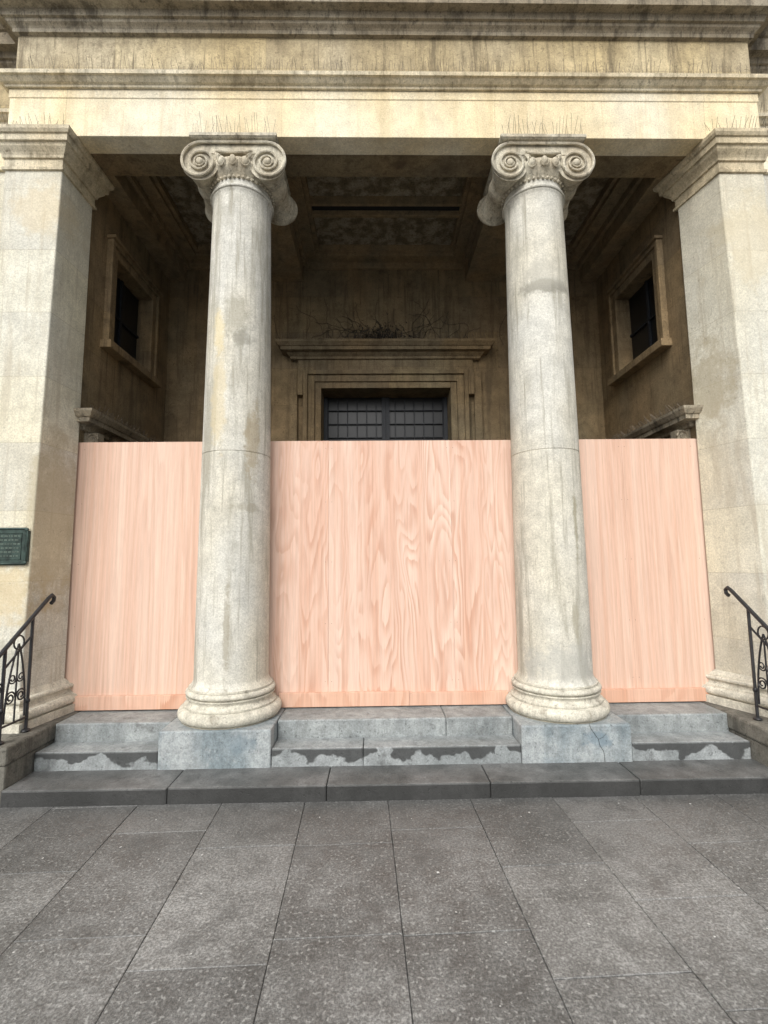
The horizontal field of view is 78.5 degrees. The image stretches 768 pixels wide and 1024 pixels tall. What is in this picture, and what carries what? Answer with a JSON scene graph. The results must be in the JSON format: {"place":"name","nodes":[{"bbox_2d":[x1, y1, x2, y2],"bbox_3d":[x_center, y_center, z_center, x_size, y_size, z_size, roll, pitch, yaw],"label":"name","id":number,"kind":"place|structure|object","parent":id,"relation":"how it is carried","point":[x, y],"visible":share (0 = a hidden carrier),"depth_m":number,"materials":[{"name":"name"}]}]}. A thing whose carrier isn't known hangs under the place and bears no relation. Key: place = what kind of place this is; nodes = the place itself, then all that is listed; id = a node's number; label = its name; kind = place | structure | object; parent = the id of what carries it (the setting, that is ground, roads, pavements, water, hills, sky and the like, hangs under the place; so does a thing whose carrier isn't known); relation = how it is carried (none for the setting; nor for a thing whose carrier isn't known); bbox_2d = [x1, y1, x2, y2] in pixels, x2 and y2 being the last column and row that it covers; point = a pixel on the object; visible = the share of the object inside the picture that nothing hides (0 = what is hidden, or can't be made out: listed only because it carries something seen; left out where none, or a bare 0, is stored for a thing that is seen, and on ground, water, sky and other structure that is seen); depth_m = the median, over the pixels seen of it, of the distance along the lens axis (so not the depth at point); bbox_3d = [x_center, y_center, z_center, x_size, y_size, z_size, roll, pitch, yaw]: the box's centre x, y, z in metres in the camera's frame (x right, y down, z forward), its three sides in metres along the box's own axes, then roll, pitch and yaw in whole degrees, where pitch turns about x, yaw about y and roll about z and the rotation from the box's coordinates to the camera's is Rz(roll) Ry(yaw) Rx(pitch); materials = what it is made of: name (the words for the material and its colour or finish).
{"place":"outdoors","nodes":[
{"label":"outdoors","id":0,"kind":"place"},
{"bbox_2d":[190,178,273,692],"bbox_3d":[-1.438,-0.837,4.621,0.724,4.860,0.724,0,-6,-1],"label":"column shaft","id":1,"kind":"object","parent":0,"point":[231,650],"visible":1,"depth_m":4.34,"materials":[{"name":"beige stone"}]},
{"bbox_2d":[180,140,297,225],"bbox_3d":[-1.464,-3.382,4.889,1.020,0.394,0.782,0,-6,-1],"label":"ionic capital","id":2,"kind":"object","parent":1,"relation":"on","point":[207,166],"visible":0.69,"depth_m":4.58,"materials":[{"name":"stone"}]},
{"bbox_2d":[189,132,290,195],"bbox_3d":[-1.466,-3.601,4.912,0.842,0.046,0.762,0,-6,-1],"label":"capital abacus","id":3,"kind":"object","parent":2,"relation":"on","point":[269,136],"visible":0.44,"depth_m":4.54,"materials":[{"name":"stone"}]},
{"bbox_2d":[254,805,412,1022],"bbox_3d":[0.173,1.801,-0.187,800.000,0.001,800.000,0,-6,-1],"label":"pavement joints","id":4,"kind":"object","parent":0,"point":[400,915],"depth_m":2.36,"materials":[{"name":"concrete"}]},
{"bbox_2d":[0,172,767,229],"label":"wing walls","id":5,"kind":"structure","parent":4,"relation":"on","point":[2,177],"depth_m":4.96,"materials":[{"name":"beige stone"}]},
{"bbox_2d":[0,793,767,1023],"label":"pavement","id":6,"kind":"structure","parent":0,"point":[640,909],"depth_m":2.43,"materials":[{"name":"grey stone"}]},
{"bbox_2d":[0,701,767,807],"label":"stone steps","id":7,"kind":"structure","parent":6,"relation":"on","point":[319,754],"depth_m":3.88,"materials":[{"name":"grey stone"}]},
{"bbox_2d":[0,593,55,744],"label":"iron handrail","id":8,"kind":"object","parent":7,"relation":"on","point":[25,692],"visible":1,"depth_m":3.85,"materials":[{"name":"black metal"}]},
{"bbox_2d":[1,678,77,733],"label":"pier base","id":9,"kind":"object","parent":7,"relation":"on","point":[48,702],"visible":0.6,"depth_m":4.16,"materials":[{"name":"beige stone"}]},
{"bbox_2d":[0,171,91,691],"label":"pier shaft","id":10,"kind":"object","parent":7,"relation":"on","point":[45,230],"visible":0.97,"depth_m":4.39,"materials":[{"name":"beige stone"}]},
{"bbox_2d":[0,527,30,564],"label":"bronze plaque","id":11,"kind":"object","parent":10,"relation":"attached to","point":[14,546],"visible":1,"depth_m":4.12,"materials":[{"name":"green metal"}]},
{"bbox_2d":[0,124,114,209],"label":"pier capital","id":12,"kind":"object","parent":10,"relation":"on","point":[44,147],"visible":0.66,"depth_m":4.51,"materials":[{"name":"beige stone"}]},
{"bbox_2d":[0,55,766,441],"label":"bird spikes","id":13,"kind":"object","parent":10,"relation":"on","point":[634,425],"visible":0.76,"depth_m":4.61,"materials":[{"name":"grey metal"}]},
{"bbox_2d":[0,89,767,174],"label":"architrave","id":14,"kind":"object","parent":10,"relation":"on","point":[338,123],"visible":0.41,"depth_m":4.64,"materials":[{"name":"stone"}]},
{"bbox_2d":[0,68,767,127],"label":"taenia moulding","id":15,"kind":"object","parent":14,"relation":"on","point":[274,80],"visible":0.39,"depth_m":4.60,"materials":[{"name":"stone"}]},
{"bbox_2d":[0,36,767,112],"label":"frieze","id":16,"kind":"object","parent":15,"relation":"on","point":[192,52],"visible":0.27,"depth_m":4.73,"materials":[{"name":"stone"}]},
{"bbox_2d":[0,0,767,73],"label":"cornice","id":17,"kind":"structure","parent":16,"relation":"on","point":[674,20],"depth_m":4.67,"materials":[{"name":"stone"}]},
{"bbox_2d":[65,89,722,177],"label":"architrave soffit","id":18,"kind":"structure","parent":14,"relation":"attached to","point":[386,165],"depth_m":4.94,"materials":[{"name":"beige stone"}]},
{"bbox_2d":[157,708,285,769],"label":"column pedestal block","id":19,"kind":"structure","parent":7,"relation":"on","point":[181,746],"depth_m":3.89,"materials":[{"name":"grey stone"}]},
{"bbox_2d":[177,677,281,729],"bbox_3d":[-1.413,1.719,4.353,0.916,0.280,0.916,0,-6,-1],"label":"column base","id":20,"kind":"object","parent":19,"relation":"on","point":[215,711],"visible":0.67,"depth_m":4.01,"materials":[{"name":"beige stone"}]},
{"bbox_2d":[78,195,696,441],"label":"porch walls","id":21,"kind":"structure","parent":7,"relation":"on","point":[171,409],"depth_m":6.82,"materials":[{"name":"beige stone"}]},
{"bbox_2d":[73,408,154,441],"bbox_3d":[-3.005,0.522,5.535,0.215,2.940,2.060,0,-6,-1],"label":"side door cornice","id":22,"kind":"structure","parent":21,"relation":"attached to","point":[96,425],"depth_m":4.95,"materials":[{"name":"stone"}]},
{"bbox_2d":[114,277,138,359],"bbox_3d":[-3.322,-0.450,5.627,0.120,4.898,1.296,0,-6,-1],"label":"side window glass","id":23,"kind":"object","parent":21,"relation":"attached to","point":[129,320],"visible":0.21,"depth_m":6.03,"materials":[{"name":"black glass"}]},
{"bbox_2d":[115,281,138,346],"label":"side window bars","id":24,"kind":"object","parent":21,"relation":"attached to","point":[120,322],"visible":0.67,"depth_m":5.84,"materials":[{"name":"paint"}]},
{"bbox_2d":[100,234,162,387],"bbox_3d":[-3.077,-2.412,5.838,0.130,1.340,1.240,0,-6,-1],"label":"side window surround","id":25,"kind":"object","parent":21,"relation":"attached to","point":[120,254],"visible":1,"depth_m":5.64,"materials":[{"name":"stone"}]},
{"bbox_2d":[107,176,662,281],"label":"ceiling beams","id":26,"kind":"structure","parent":21,"relation":"attached to","point":[486,261],"depth_m":6.18,"materials":[{"name":"brown stone"}]},
{"bbox_2d":[126,176,642,269],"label":"ceiling coffers","id":27,"kind":"object","parent":26,"relation":"attached to","point":[614,196],"visible":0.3,"depth_m":6.21,"materials":[{"name":"brown stone"}]},
{"bbox_2d":[160,176,608,244],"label":"ceiling panels","id":28,"kind":"object","parent":27,"relation":"in","point":[186,196],"depth_m":6.15,"materials":[{"name":"grey stone"}]},
{"bbox_2d":[275,338,495,361],"bbox_3d":[0.024,-2.328,6.744,3.110,0.240,0.275,0,-6,-1],"label":"door cornice","id":29,"kind":"structure","parent":21,"relation":"attached to","point":[400,349],"depth_m":6.68,"materials":[{"name":"beige stone"}]},
{"bbox_2d":[289,360,482,440],"bbox_3d":[0.045,-0.086,6.597,2.770,4.310,0.120,0,-6,-1],"label":"door surround","id":30,"kind":"object","parent":21,"relation":"attached to","point":[311,379],"visible":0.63,"depth_m":6.77,"materials":[{"name":"beige stone"}]},
{"bbox_2d":[324,397,447,440],"bbox_3d":[0.041,0.149,6.974,1.970,3.920,0.100,0,-6,-1],"label":"door","id":31,"kind":"structure","parent":30,"relation":"in","point":[359,417],"depth_m":7.15,"materials":[{"name":"grey metal"}]},
{"bbox_2d":[274,299,506,343],"bbox_3d":[0.202,-2.794,6.843,3.628,0.778,0.173,0,-6,-1],"label":"dead climbing plant","id":32,"kind":"object","parent":21,"relation":"attached to","point":[378,333],"visible":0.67,"depth_m":6.89,"materials":[{"name":"brown plant"}]},
{"bbox_2d":[604,235,671,385],"bbox_3d":[3.152,-2.464,5.940,0.130,1.340,1.240,0,-6,-1],"label":"side window surround","id":33,"kind":"object","parent":21,"relation":"attached to","point":[648,255],"visible":1,"depth_m":5.75,"materials":[{"name":"stone"}]},
{"bbox_2d":[630,280,655,346],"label":"side window bars","id":34,"kind":"object","parent":21,"relation":"attached to","point":[648,321],"visible":0.67,"depth_m":5.95,"materials":[{"name":"paint"}]},
{"bbox_2d":[629,276,657,359],"bbox_3d":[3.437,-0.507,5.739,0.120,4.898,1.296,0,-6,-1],"label":"side window glass","id":35,"kind":"object","parent":21,"relation":"attached to","point":[638,318],"visible":0.21,"depth_m":6.12,"materials":[{"name":"black glass"}]},
{"bbox_2d":[618,405,702,438],"bbox_3d":[3.139,0.470,5.636,0.215,2.940,2.060,0,-6,-1],"label":"side door cornice","id":36,"kind":"structure","parent":21,"relation":"attached to","point":[678,423],"depth_m":5.05,"materials":[{"name":"stone"}]},
{"bbox_2d":[64,439,714,710],"bbox_3d":[0.082,0.571,4.720,6.330,2.610,0.176,0,-6,-1],"label":"plywood hoarding","id":37,"kind":"object","parent":7,"relation":"on","point":[392,576],"visible":0.63,"depth_m":4.67,"materials":[{"name":"pink wood"}]},
{"bbox_2d":[501,704,632,763],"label":"column pedestal block","id":38,"kind":"structure","parent":7,"relation":"on","point":[542,742],"depth_m":3.94,"materials":[{"name":"grey stone"}]},
{"bbox_2d":[506,674,609,723],"bbox_3d":[1.607,1.693,4.402,0.916,0.280,0.916,0,-6,-1],"label":"column base","id":39,"kind":"object","parent":38,"relation":"on","point":[583,705],"visible":0.73,"depth_m":4.06,"materials":[{"name":"beige stone"}]},
{"bbox_2d":[702,669,767,717],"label":"pier base","id":40,"kind":"object","parent":7,"relation":"on","point":[730,690],"visible":0.77,"depth_m":4.36,"materials":[{"name":"beige stone"}]},
{"bbox_2d":[678,174,767,678],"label":"pier shaft","id":41,"kind":"object","parent":40,"relation":"on","point":[723,222],"visible":0.99,"depth_m":4.55,"materials":[{"name":"beige stone"}]},
{"bbox_2d":[653,128,767,211],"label":"pier capital","id":42,"kind":"object","parent":41,"relation":"on","point":[711,155],"visible":0.69,"depth_m":4.64,"materials":[{"name":"beige stone"}]},
{"bbox_2d":[723,586,767,720],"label":"iron handrail","id":43,"kind":"object","parent":7,"relation":"on","point":[756,686],"visible":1,"depth_m":4.02,"materials":[{"name":"black metal"}]},
{"bbox_2d":[312,206,459,210],"bbox_3d":[0.024,-3.911,5.983,1.880,0.069,0.116,0,-6,-1],"label":"ceiling slot","id":44,"kind":"object","parent":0,"point":[396,208],"visible":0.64,"depth_m":6.00,"materials":[{"name":"black"}]},
{"bbox_2d":[502,179,596,687],"bbox_3d":[1.581,-0.862,4.671,0.724,4.860,0.724,0,-6,-1],"label":"column shaft","id":45,"kind":"object","parent":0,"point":[554,645],"visible":1,"depth_m":4.40,"materials":[{"name":"beige stone"}]},
{"bbox_2d":[477,141,594,225],"bbox_3d":[1.555,-3.408,4.939,1.020,0.394,0.782,0,-6,-1],"label":"ionic capital","id":46,"kind":"object","parent":45,"relation":"on","point":[567,169],"visible":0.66,"depth_m":4.62,"materials":[{"name":"stone"}]},
{"bbox_2d":[483,134,586,196],"bbox_3d":[1.553,-3.626,4.962,0.842,0.046,0.762,0,-6,-1],"label":"capital abacus","id":47,"kind":"object","parent":46,"relation":"on","point":[504,138],"visible":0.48,"depth_m":4.60,"materials":[{"name":"stone"}]}
]}

